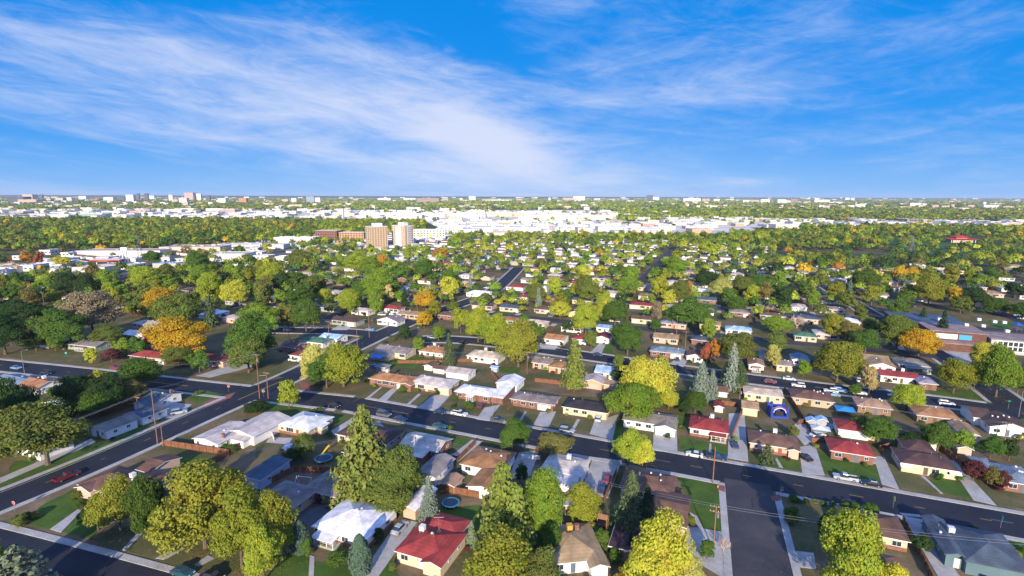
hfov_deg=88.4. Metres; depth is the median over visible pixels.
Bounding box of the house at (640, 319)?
[631,315,652,324]
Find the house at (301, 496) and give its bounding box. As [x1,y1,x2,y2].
[265,480,314,517]
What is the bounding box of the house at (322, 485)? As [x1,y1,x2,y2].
[306,469,348,505]
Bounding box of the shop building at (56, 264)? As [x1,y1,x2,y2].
[42,260,74,266]
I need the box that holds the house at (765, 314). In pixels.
[759,312,784,318]
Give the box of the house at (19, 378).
[0,374,31,384]
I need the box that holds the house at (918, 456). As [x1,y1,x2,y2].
[890,437,961,479]
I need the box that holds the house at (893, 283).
[879,281,897,284]
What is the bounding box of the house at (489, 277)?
[481,274,494,280]
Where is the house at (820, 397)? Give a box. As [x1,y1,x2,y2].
[788,388,833,408]
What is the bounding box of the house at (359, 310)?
[351,306,374,315]
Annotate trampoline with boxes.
[314,454,332,461]
[442,497,459,509]
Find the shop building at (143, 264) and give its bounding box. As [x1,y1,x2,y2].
[121,262,146,269]
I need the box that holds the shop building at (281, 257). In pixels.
[275,255,286,260]
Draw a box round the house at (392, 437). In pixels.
[336,424,404,458]
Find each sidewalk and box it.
[0,358,252,386]
[0,371,224,397]
[0,397,226,490]
[0,402,249,514]
[0,522,199,575]
[253,337,361,384]
[253,400,335,410]
[266,327,374,330]
[271,332,363,336]
[294,337,388,383]
[296,389,355,396]
[341,410,719,483]
[365,397,1023,514]
[375,267,512,330]
[391,267,525,334]
[423,335,985,402]
[424,342,960,410]
[718,482,732,575]
[775,498,801,575]
[776,492,1023,541]
[859,301,883,315]
[931,358,991,402]
[965,361,1023,401]
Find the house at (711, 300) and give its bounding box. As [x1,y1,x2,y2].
[697,296,716,304]
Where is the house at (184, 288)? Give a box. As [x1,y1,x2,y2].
[175,286,191,291]
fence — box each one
[99,400,136,412]
[163,440,240,454]
[172,450,227,478]
[259,466,333,488]
[397,358,470,362]
[438,484,478,497]
[457,439,475,462]
[535,378,603,387]
[604,470,616,501]
[722,400,737,406]
[731,409,741,437]
[784,386,811,431]
[798,419,804,424]
[811,437,825,442]
[879,443,889,453]
[902,515,933,575]
[939,445,987,484]
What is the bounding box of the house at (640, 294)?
[638,293,653,299]
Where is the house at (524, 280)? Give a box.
[520,277,532,282]
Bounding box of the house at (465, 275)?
[459,273,474,278]
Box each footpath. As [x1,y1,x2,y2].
[0,439,95,482]
[51,509,80,531]
[122,533,141,550]
[156,548,184,559]
[194,556,214,566]
[309,555,313,575]
[368,387,381,396]
[407,394,420,403]
[572,419,579,428]
[689,512,703,530]
[920,475,942,493]
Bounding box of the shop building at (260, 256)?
[253,254,275,258]
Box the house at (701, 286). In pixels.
[692,281,707,287]
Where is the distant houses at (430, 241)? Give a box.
[43,232,767,264]
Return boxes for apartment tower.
[365,223,387,246]
[392,222,413,246]
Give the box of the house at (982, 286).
[963,284,987,290]
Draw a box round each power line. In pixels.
[415,433,715,506]
[421,433,716,504]
[717,504,1018,541]
[720,507,1021,544]
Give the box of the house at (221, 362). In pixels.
[194,353,232,367]
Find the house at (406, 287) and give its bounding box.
[400,284,415,291]
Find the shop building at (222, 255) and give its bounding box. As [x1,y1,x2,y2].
[208,251,255,260]
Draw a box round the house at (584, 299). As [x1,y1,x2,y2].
[572,297,592,303]
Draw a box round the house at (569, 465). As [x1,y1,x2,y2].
[541,453,590,491]
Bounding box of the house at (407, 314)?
[396,310,419,319]
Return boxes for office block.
[8,196,31,202]
[18,199,45,202]
[22,194,37,198]
[78,196,89,198]
[103,197,116,200]
[179,198,188,203]
[184,192,195,200]
[217,198,227,202]
[239,198,247,201]
[416,198,440,201]
[573,196,584,200]
[682,198,700,201]
[759,199,769,202]
[776,199,785,202]
[908,203,920,205]
[980,205,998,207]
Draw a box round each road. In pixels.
[0,267,522,510]
[0,360,357,409]
[0,528,174,575]
[26,250,285,278]
[271,328,384,337]
[342,398,1023,537]
[422,336,1004,413]
[466,256,894,277]
[479,250,1023,274]
[487,312,1023,365]
[519,293,1023,332]
[525,246,989,265]
[528,242,1021,260]
[568,281,1005,310]
[627,273,1013,295]
[638,247,676,284]
[724,478,792,575]
[818,283,1023,419]
[856,253,1023,324]
[942,258,1020,280]
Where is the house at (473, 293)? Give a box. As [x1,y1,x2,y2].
[466,290,494,297]
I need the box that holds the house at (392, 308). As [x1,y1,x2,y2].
[378,304,404,312]
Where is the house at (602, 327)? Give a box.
[596,324,611,332]
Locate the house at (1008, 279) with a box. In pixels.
[998,277,1015,280]
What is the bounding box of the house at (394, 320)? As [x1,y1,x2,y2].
[377,314,405,325]
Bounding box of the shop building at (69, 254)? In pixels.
[60,251,77,256]
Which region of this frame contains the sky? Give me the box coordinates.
[0,0,1023,198]
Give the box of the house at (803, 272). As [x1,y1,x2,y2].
[795,270,807,274]
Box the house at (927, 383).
[915,375,938,390]
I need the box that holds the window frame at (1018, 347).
[997,340,1023,352]
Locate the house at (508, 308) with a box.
[499,304,520,312]
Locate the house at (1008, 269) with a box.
[1001,267,1016,272]
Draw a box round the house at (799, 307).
[790,303,806,311]
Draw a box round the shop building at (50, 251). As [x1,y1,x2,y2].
[39,248,59,254]
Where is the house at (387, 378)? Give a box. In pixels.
[368,369,417,391]
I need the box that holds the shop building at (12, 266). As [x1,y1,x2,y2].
[0,264,22,271]
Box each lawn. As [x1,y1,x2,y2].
[1,459,34,487]
[6,348,83,360]
[14,424,145,477]
[30,490,79,529]
[62,515,100,538]
[90,363,124,369]
[92,533,244,573]
[161,365,189,372]
[170,455,210,473]
[188,390,221,404]
[218,305,235,307]
[219,371,282,382]
[255,436,295,464]
[258,361,299,374]
[259,399,304,413]
[268,552,309,575]
[314,562,351,575]
[333,414,349,423]
[344,386,378,397]
[370,387,391,398]
[379,556,398,575]
[385,357,421,367]
[387,390,416,403]
[410,395,429,405]
[420,431,469,447]
[438,505,481,529]
[441,397,481,415]
[490,405,529,423]
[496,311,513,314]
[499,366,520,373]
[503,410,523,420]
[522,412,539,423]
[531,313,547,315]
[549,416,575,428]
[575,420,593,431]
[595,342,614,351]
[597,320,616,323]
[602,351,616,354]
[613,416,622,439]
[630,323,647,326]
[640,431,653,445]
[676,414,685,429]
[677,477,720,530]
[680,437,708,454]
[685,363,721,371]
[711,444,727,457]
[756,457,800,470]
[777,373,812,380]
[794,500,835,538]
[816,339,836,342]
[817,451,880,481]
[867,345,893,348]
[885,459,938,492]
[928,389,990,402]
[928,479,971,498]
[984,489,1023,508]
[988,320,1023,329]
[1007,539,1023,553]
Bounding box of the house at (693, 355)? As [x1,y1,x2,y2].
[686,349,703,362]
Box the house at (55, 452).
[16,442,73,460]
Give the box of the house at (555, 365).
[548,360,572,374]
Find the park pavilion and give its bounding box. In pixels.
[943,235,980,242]
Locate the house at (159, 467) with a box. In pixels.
[73,454,181,499]
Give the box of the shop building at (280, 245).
[220,243,289,248]
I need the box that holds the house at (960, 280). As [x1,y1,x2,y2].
[956,277,971,283]
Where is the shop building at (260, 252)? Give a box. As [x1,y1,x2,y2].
[253,250,267,254]
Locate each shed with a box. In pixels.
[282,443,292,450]
[374,363,390,371]
[423,361,438,370]
[432,364,448,373]
[438,472,464,487]
[490,365,499,371]
[603,379,617,389]
[714,400,724,412]
[716,385,728,397]
[805,416,818,424]
[815,415,828,425]
[953,442,974,455]
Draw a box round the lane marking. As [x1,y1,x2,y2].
[0,407,205,492]
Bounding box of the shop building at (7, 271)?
[0,268,16,274]
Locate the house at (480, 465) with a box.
[460,445,516,498]
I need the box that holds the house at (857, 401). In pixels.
[851,396,892,416]
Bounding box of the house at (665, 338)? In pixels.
[653,332,678,344]
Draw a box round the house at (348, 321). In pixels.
[323,316,365,326]
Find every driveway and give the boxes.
[166,403,191,417]
[197,364,255,377]
[267,437,291,443]
[331,418,353,436]
[332,325,350,329]
[362,519,416,575]
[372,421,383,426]
[380,388,396,399]
[421,394,450,408]
[453,440,482,461]
[478,404,500,420]
[511,450,538,478]
[533,411,555,426]
[538,343,557,349]
[583,457,620,497]
[590,415,617,439]
[591,343,605,352]
[653,431,676,451]
[671,354,686,366]
[686,526,723,575]
[728,413,747,461]
[795,418,833,445]
[795,551,815,568]
[799,445,824,474]
[874,456,898,488]
[900,513,920,517]
[907,520,958,575]
[943,350,972,362]
[950,460,996,505]
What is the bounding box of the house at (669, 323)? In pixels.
[660,319,685,329]
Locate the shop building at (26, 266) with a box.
[20,263,48,270]
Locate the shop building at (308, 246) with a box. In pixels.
[292,245,328,249]
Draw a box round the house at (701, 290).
[692,288,710,294]
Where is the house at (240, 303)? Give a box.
[224,299,250,305]
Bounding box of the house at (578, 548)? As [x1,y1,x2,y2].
[551,522,610,575]
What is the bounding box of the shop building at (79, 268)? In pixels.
[72,264,118,272]
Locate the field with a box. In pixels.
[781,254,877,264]
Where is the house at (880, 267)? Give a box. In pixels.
[878,266,893,270]
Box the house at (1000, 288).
[996,286,1005,291]
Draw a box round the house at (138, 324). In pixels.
[132,320,162,329]
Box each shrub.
[10,513,27,527]
[24,511,34,519]
[29,511,39,518]
[70,490,82,498]
[74,498,87,507]
[226,444,237,451]
[240,400,270,413]
[289,520,311,556]
[314,493,321,502]
[324,431,332,435]
[325,548,348,567]
[347,533,373,575]
[388,562,396,571]
[398,385,406,391]
[467,402,474,407]
[609,547,621,563]
[688,515,695,525]
[783,506,798,516]
[784,513,797,524]
[789,494,798,500]
[819,499,827,504]
[839,500,848,507]
[848,501,860,509]
[862,502,879,512]
[934,472,944,480]
[954,474,965,479]
[994,485,1004,490]
[1015,434,1023,439]
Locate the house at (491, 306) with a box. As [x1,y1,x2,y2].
[471,301,496,310]
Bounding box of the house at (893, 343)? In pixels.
[877,334,894,345]
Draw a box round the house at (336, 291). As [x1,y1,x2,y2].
[328,289,342,296]
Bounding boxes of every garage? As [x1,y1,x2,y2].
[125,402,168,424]
[244,455,291,489]
[403,485,437,519]
[420,453,455,486]
[445,366,476,380]
[496,374,525,391]
[564,489,595,519]
[582,373,606,389]
[608,523,639,561]
[741,399,758,416]
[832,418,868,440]
[895,429,937,450]
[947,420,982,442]
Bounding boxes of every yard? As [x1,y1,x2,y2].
[268,472,322,487]
[299,503,329,524]
[526,388,602,396]
[971,449,1002,458]
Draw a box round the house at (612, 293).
[608,290,625,296]
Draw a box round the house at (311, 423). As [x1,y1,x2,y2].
[279,411,333,436]
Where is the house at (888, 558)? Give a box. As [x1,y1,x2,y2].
[880,554,899,566]
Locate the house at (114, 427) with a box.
[91,413,138,438]
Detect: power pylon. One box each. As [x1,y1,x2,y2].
[134,236,142,256]
[908,236,914,252]
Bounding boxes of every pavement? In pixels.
[34,210,626,221]
[298,381,314,390]
[426,221,755,234]
[717,485,724,491]
[744,222,809,227]
[770,494,780,501]
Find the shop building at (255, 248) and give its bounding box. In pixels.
[250,246,262,250]
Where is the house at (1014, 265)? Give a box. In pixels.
[1009,264,1020,267]
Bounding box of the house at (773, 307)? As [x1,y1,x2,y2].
[755,302,779,309]
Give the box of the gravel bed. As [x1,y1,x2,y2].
[204,392,234,406]
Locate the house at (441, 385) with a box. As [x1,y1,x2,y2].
[413,374,459,395]
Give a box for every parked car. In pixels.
[10,365,22,369]
[39,371,51,374]
[169,564,195,575]
[199,568,225,575]
[327,402,340,407]
[390,520,408,535]
[393,415,407,421]
[432,408,446,414]
[432,422,446,428]
[476,402,484,408]
[490,416,504,423]
[592,352,602,355]
[597,482,607,493]
[602,473,610,484]
[686,450,702,457]
[730,440,738,448]
[763,378,776,383]
[782,376,795,380]
[798,452,813,461]
[809,431,825,437]
[828,391,840,396]
[860,478,882,487]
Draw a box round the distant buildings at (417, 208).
[0,196,1023,209]
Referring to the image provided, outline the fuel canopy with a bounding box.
[89,259,125,263]
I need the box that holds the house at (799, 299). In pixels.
[792,293,803,301]
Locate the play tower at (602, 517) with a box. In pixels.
[593,513,608,532]
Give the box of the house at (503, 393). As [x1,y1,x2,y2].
[454,382,515,404]
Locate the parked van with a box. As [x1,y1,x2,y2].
[376,409,391,417]
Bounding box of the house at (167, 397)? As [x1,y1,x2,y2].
[131,389,182,408]
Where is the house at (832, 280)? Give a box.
[830,278,846,282]
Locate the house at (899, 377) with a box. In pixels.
[875,368,918,384]
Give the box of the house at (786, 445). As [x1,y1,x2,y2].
[747,428,800,459]
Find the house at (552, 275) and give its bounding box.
[548,273,562,277]
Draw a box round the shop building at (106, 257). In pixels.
[96,255,118,258]
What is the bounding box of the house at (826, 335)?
[811,329,844,340]
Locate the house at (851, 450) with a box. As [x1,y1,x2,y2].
[824,436,875,464]
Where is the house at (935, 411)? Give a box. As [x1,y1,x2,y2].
[908,404,961,423]
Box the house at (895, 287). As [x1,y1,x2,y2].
[892,285,902,291]
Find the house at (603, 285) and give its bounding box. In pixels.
[594,282,606,288]
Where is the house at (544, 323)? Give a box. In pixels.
[527,319,549,328]
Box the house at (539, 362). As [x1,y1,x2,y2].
[531,356,554,369]
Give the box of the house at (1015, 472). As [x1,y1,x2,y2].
[967,455,1023,492]
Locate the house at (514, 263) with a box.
[507,261,520,265]
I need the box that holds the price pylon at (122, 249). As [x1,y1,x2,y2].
[120,247,127,257]
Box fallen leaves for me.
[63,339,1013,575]
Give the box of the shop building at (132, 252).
[77,248,171,256]
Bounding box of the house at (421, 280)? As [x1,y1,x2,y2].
[417,278,435,283]
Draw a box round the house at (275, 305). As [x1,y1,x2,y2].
[269,303,290,308]
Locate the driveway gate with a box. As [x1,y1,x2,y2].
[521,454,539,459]
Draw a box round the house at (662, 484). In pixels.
[619,467,689,535]
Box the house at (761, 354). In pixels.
[758,349,770,361]
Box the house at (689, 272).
[685,269,693,274]
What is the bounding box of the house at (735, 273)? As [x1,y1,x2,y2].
[731,272,743,276]
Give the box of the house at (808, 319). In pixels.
[791,314,818,323]
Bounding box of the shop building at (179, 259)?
[175,257,184,261]
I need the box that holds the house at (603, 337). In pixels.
[596,331,611,343]
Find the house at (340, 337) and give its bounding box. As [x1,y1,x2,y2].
[319,333,348,343]
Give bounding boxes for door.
[404,509,413,519]
[418,559,422,568]
[449,374,459,379]
[538,404,549,410]
[571,563,575,572]
[586,383,597,389]
[591,412,604,419]
[670,354,680,358]
[844,431,862,439]
[854,455,858,462]
[923,467,927,474]
[953,558,959,568]
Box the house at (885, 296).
[876,292,889,298]
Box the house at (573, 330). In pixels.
[560,322,584,332]
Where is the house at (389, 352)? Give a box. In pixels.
[370,344,416,361]
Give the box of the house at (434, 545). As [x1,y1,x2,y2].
[394,511,471,575]
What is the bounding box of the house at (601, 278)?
[592,276,609,281]
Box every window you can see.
[286,427,293,432]
[341,536,347,542]
[401,554,407,560]
[556,564,563,569]
[834,452,841,456]
[892,540,901,546]
[1008,483,1017,488]
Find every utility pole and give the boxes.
[151,389,157,443]
[253,354,259,398]
[710,505,722,549]
[712,447,715,482]
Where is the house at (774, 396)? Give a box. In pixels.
[743,385,783,403]
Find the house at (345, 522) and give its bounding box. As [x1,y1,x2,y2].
[311,498,398,550]
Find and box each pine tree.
[0,544,62,575]
[469,461,534,555]
[500,484,538,557]
[558,338,588,391]
[758,443,776,464]
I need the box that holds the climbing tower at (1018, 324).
[1011,322,1023,332]
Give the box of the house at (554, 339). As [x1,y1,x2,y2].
[544,333,567,345]
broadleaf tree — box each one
[0,274,10,282]
[0,281,5,300]
[0,283,22,299]
[0,298,47,321]
[0,313,30,354]
[0,376,43,407]
[0,396,93,465]
[0,400,11,412]
[0,539,6,557]
[0,558,22,575]
[3,271,21,281]
[6,277,25,285]
[18,251,33,262]
[18,287,42,303]
[20,286,48,303]
[21,330,46,350]
[23,308,86,349]
[28,278,54,288]
[32,252,44,262]
[34,274,52,281]
[35,274,51,284]
[42,288,62,305]
[46,337,64,350]
[46,386,55,395]
[48,271,77,294]
[48,375,88,403]
[49,255,73,266]
[54,290,121,330]
[61,403,79,419]
[64,373,98,402]
[71,273,98,293]
[72,387,119,416]
[76,492,108,530]
[79,372,127,404]
[81,261,99,275]
[82,472,132,532]
[83,348,98,363]
[87,323,123,342]
[91,369,114,376]
[94,274,107,291]
[96,269,118,278]
[96,276,117,289]
[100,348,121,361]
[104,286,121,297]
[110,337,130,355]
[111,295,128,310]
[115,284,132,296]
[115,356,164,387]
[117,379,148,405]
[117,472,166,535]
[122,298,144,315]
[128,337,146,351]
[129,266,161,286]
[131,282,150,300]
[136,316,210,355]
[140,250,162,262]
[140,287,176,309]
[142,332,151,346]
[143,458,257,557]
[147,292,200,320]
[148,279,163,287]
[157,342,195,365]
[159,263,174,275]
[159,514,189,550]
[161,274,178,287]
[175,270,188,277]
[184,250,208,267]
[185,349,210,371]
[188,264,211,284]
[189,291,199,301]
[195,271,224,301]
[207,483,271,567]
[210,269,222,281]
[219,278,249,305]
[222,311,278,368]
[225,264,239,275]
[227,332,266,372]
[234,302,279,329]
[241,522,285,575]
[242,269,255,281]
[244,300,260,309]
[247,488,298,545]
[248,259,262,269]
[249,285,256,297]
[253,279,273,298]
[254,262,285,280]
[255,293,269,306]
[261,274,274,295]
[270,270,288,289]
[273,289,286,302]
[276,303,293,321]
[277,379,300,407]
[278,305,296,326]
[281,447,301,461]
[285,271,308,283]
[285,284,317,306]
[288,248,313,266]
[288,299,319,330]
[291,432,316,459]
[295,283,313,290]
[299,344,326,383]
[300,537,312,556]
[303,276,319,293]
[304,354,333,387]
[309,303,321,328]
[310,275,327,291]
[317,288,332,303]
[322,342,369,386]
[337,289,360,312]
[341,249,371,270]
[351,279,367,296]
[355,463,378,501]
[358,256,380,272]
[358,479,412,512]
[359,265,398,294]
[366,288,383,303]
[368,299,383,313]
[372,443,425,495]
[373,527,384,541]
[377,254,387,265]
[384,284,393,298]
[388,262,410,277]
[391,284,402,294]
[393,290,402,301]
[396,325,411,340]
[412,259,435,277]
[412,290,435,309]
[412,337,424,351]
[416,311,432,327]
[428,299,441,318]
[431,248,449,259]
[432,325,445,340]
[440,267,454,286]
[440,276,459,294]
[445,300,459,309]
[450,307,469,332]
[459,521,531,575]
[465,303,489,341]
[476,317,486,343]
[478,293,492,301]
[480,313,510,349]
[495,318,539,366]
[499,416,531,450]
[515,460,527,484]
[519,544,560,575]
[522,464,565,530]
[526,283,545,303]
[526,320,544,336]
[535,522,561,548]
[536,431,574,454]
[546,277,561,294]
[549,292,569,308]
[549,301,571,318]
[557,289,571,302]
[562,321,570,329]
[563,480,602,527]
[571,301,600,333]
[574,274,586,285]
[574,279,602,299]
[576,264,592,275]
[583,329,597,349]
[595,291,612,301]
[595,299,606,320]
[595,527,609,551]
[600,300,628,324]
[602,382,663,418]
[608,321,641,354]
[611,368,626,384]
[611,426,651,464]
[612,354,624,375]
[614,566,637,575]
[615,276,639,295]
[618,354,678,393]
[623,265,639,277]
[623,506,696,575]
[627,439,654,466]
[647,294,655,302]
[650,276,668,298]
[650,318,661,328]
[651,301,662,319]
[656,389,679,408]
[661,289,676,303]
[663,255,689,273]
[663,295,717,328]
[670,279,690,300]
[673,553,705,575]
[676,398,690,413]
[684,391,706,412]
[687,280,692,294]
[694,267,719,288]
[698,241,715,252]
[698,539,715,558]
[700,342,714,365]
[701,318,716,338]
[706,277,731,294]
[710,338,722,358]
[718,331,757,362]
[721,287,734,305]
[725,296,748,309]
[727,242,737,251]
[730,274,755,295]
[743,284,759,305]
[750,274,771,286]
[755,281,775,301]
[760,315,794,331]
[765,344,780,368]
[766,274,778,285]
[767,331,788,349]
[773,282,787,290]
[774,271,789,284]
[776,287,792,307]
[789,424,799,436]
[797,281,813,298]
[798,359,812,375]
[806,287,821,308]
[808,273,830,287]
[812,341,868,382]
[817,514,829,532]
[819,506,887,575]
[821,311,848,336]
[825,281,845,295]
[836,319,861,341]
[837,290,858,309]
[848,383,861,395]
[849,328,881,352]
[850,266,882,286]
[851,414,867,425]
[854,303,870,321]
[859,365,879,393]
[860,285,882,304]
[860,416,901,442]
[862,317,884,329]
[876,562,909,575]
[877,314,917,350]
[878,284,885,293]
[886,299,911,312]
[889,383,926,409]
[892,265,907,281]
[895,291,915,303]
[897,431,924,441]
[898,328,944,358]
[902,283,918,296]
[906,266,919,274]
[909,533,934,551]
[913,271,949,304]
[917,421,954,451]
[920,269,940,278]
[935,357,980,392]
[937,284,949,300]
[943,266,960,282]
[947,285,962,301]
[949,296,975,312]
[954,429,975,448]
[958,286,995,306]
[960,459,990,480]
[963,271,975,282]
[968,342,992,361]
[970,361,983,388]
[971,273,998,285]
[975,341,1023,396]
[975,434,1008,457]
[978,270,998,284]
[978,298,1012,314]
[980,465,1005,485]
[986,268,1000,278]
[994,470,1013,486]
[1003,282,1023,297]
[1003,439,1019,460]
[1004,302,1023,319]
[1016,366,1023,392]
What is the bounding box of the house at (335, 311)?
[320,304,348,312]
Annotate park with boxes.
[887,236,1023,261]
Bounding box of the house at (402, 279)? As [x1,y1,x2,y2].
[398,275,414,281]
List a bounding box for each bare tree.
[715,537,730,550]
[789,316,805,327]
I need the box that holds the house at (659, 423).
[622,408,678,436]
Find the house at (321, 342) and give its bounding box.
[298,335,333,348]
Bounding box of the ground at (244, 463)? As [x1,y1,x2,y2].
[0,195,1023,575]
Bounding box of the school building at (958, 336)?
[884,311,1023,355]
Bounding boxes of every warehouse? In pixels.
[0,209,15,212]
[1,214,29,216]
[9,210,33,213]
[16,215,46,217]
[17,209,35,211]
[29,212,56,215]
[47,214,75,217]
[60,210,75,211]
[78,213,110,216]
[81,212,111,215]
[82,215,105,217]
[84,209,103,211]
[101,210,128,213]
[112,214,133,216]
[114,209,133,210]
[129,210,154,212]
[139,212,161,215]
[151,214,173,216]
[159,211,177,213]
[163,209,187,211]
[171,215,190,217]
[175,208,198,210]
[182,213,206,214]
[188,215,216,217]
[203,211,224,213]
[206,208,225,210]
[219,208,240,211]
[228,212,247,214]
[256,211,288,214]
[262,209,284,210]
[274,213,291,215]
[283,210,301,213]
[300,215,319,218]
[304,209,316,212]
[310,212,329,215]
[319,210,333,212]
[324,215,341,218]
[336,212,357,216]
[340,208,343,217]
[355,215,368,217]
[367,213,485,217]
[371,216,385,218]
[396,215,418,219]
[425,216,438,220]
[433,221,459,224]
[437,222,456,226]
[439,226,465,232]
[440,208,455,210]
[442,223,467,226]
[443,211,462,212]
[448,216,462,220]
[451,227,480,233]
[467,210,484,212]
[467,214,482,217]
[470,217,479,220]
[471,224,536,231]
[475,223,487,225]
[477,221,498,225]
[487,211,511,216]
[493,228,513,232]
[498,221,521,224]
[506,223,526,225]
[512,211,524,216]
[514,218,534,222]
[520,210,541,212]
[525,213,612,219]
[531,223,554,227]
[535,224,548,227]
[541,228,557,233]
[542,220,562,223]
[553,227,571,231]
[558,224,587,229]
[566,218,583,221]
[573,221,593,224]
[575,226,592,232]
[586,222,615,227]
[595,225,627,230]
[596,211,614,213]
[598,221,620,224]
[600,212,619,215]
[605,220,623,222]
[609,228,637,233]
[625,223,640,226]
[628,226,655,232]
[633,217,649,220]
[634,221,652,223]
[640,223,666,226]
[641,229,666,233]
[642,220,658,222]
[648,226,671,230]
[654,224,675,229]
[659,219,678,222]
[662,217,678,219]
[667,221,683,224]
[680,221,696,224]
[682,225,713,229]
[686,223,717,226]
[686,227,711,233]
[712,220,728,224]
[721,218,739,221]
[727,222,748,224]
[730,216,749,219]
[731,223,743,225]
[748,217,770,221]
[757,223,771,226]
[760,219,786,222]
[768,223,859,227]
[784,221,801,223]
[795,218,811,221]
[812,219,833,222]
[833,220,854,222]
[855,220,879,223]
[877,221,904,224]
[896,218,908,220]
[909,219,931,222]
[932,220,957,223]
[945,222,975,224]
[954,219,989,220]
[971,220,1001,222]
[995,222,1022,224]
[998,220,1022,221]
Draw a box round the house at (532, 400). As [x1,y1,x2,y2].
[509,390,560,411]
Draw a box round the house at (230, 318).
[221,314,238,322]
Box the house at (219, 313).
[198,309,229,318]
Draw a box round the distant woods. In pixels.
[0,197,1023,320]
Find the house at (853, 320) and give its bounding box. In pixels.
[845,317,860,324]
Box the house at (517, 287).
[506,284,526,290]
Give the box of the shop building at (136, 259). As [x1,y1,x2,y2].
[130,256,142,262]
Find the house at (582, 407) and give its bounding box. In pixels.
[562,397,610,419]
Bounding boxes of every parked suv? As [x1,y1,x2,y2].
[170,408,186,414]
[559,425,574,433]
[595,414,601,421]
[791,382,805,387]
[823,387,838,392]
[833,386,847,392]
[937,399,955,405]
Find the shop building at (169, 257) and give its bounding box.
[159,255,174,260]
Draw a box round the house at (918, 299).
[911,297,923,301]
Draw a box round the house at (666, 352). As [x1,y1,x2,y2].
[649,345,684,359]
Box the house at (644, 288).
[638,285,651,290]
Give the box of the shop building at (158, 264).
[152,261,182,267]
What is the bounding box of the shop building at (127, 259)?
[120,257,129,262]
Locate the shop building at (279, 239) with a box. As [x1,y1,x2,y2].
[274,236,319,242]
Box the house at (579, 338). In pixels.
[573,334,586,344]
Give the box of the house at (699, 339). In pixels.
[691,335,709,345]
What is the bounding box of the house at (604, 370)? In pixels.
[594,364,615,379]
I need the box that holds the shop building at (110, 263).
[98,262,123,265]
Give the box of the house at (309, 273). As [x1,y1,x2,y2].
[301,270,317,275]
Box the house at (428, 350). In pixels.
[418,343,444,358]
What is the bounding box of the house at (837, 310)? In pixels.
[820,306,844,313]
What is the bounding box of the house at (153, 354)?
[128,350,174,364]
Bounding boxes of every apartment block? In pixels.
[315,230,341,239]
[339,231,365,240]
[413,229,445,239]
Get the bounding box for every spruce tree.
[202,295,219,327]
[322,404,388,514]
[401,288,408,306]
[415,477,439,525]
[441,333,456,365]
[465,521,477,548]
[467,272,472,291]
[534,287,542,305]
[607,470,646,537]
[627,531,632,545]
[639,484,654,535]
[689,361,714,401]
[706,369,719,399]
[717,362,729,389]
[721,343,739,392]
[729,360,748,393]
[847,279,852,294]
[919,307,926,316]
[936,311,949,328]
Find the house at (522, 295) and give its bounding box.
[514,293,529,300]
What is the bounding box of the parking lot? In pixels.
[94,249,288,280]
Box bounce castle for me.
[766,401,789,418]
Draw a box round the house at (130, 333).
[123,329,142,338]
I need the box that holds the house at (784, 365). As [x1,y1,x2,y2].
[775,359,793,371]
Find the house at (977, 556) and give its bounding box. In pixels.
[920,514,1023,575]
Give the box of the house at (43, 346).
[33,339,66,348]
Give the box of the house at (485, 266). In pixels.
[474,264,489,268]
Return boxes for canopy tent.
[369,355,384,362]
[809,424,830,435]
[833,405,855,415]
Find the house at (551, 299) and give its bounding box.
[544,295,557,301]
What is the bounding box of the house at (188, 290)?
[182,288,195,292]
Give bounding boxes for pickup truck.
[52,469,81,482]
[288,357,300,361]
[451,409,467,416]
[706,451,727,460]
[832,472,858,482]
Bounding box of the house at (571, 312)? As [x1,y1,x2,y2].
[568,308,575,316]
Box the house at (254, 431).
[191,411,291,448]
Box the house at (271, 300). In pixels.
[265,295,273,302]
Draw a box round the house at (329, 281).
[324,278,334,283]
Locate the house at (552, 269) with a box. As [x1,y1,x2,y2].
[550,267,563,272]
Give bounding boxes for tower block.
[125,195,135,201]
[144,193,148,199]
[196,194,201,200]
[306,196,314,201]
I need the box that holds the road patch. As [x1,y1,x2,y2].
[842,498,856,502]
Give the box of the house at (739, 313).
[729,309,749,317]
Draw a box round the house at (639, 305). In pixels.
[629,302,652,309]
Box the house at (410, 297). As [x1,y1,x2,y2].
[397,294,413,301]
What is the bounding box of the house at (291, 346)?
[279,341,308,352]
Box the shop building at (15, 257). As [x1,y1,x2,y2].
[12,254,31,259]
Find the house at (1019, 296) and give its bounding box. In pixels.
[1015,293,1023,298]
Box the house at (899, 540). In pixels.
[835,505,910,551]
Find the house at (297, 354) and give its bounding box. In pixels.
[289,349,304,361]
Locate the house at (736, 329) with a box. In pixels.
[725,325,751,333]
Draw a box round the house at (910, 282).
[904,280,917,284]
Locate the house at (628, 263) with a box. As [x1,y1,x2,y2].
[622,262,635,266]
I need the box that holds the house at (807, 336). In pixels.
[792,331,817,342]
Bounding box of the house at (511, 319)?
[503,316,518,323]
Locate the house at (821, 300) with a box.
[819,296,836,303]
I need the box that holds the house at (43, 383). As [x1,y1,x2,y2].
[18,375,60,393]
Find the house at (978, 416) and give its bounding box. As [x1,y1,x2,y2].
[960,405,1023,438]
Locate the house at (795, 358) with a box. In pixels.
[789,352,810,365]
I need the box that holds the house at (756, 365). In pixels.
[747,357,764,372]
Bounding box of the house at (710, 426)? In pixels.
[689,414,728,443]
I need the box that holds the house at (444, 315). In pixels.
[436,311,453,319]
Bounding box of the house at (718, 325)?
[699,321,720,329]
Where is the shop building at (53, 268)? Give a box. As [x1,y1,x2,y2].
[47,266,71,271]
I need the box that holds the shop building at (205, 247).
[159,244,231,252]
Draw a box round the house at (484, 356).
[466,347,504,364]
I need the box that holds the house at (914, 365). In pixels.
[891,356,931,374]

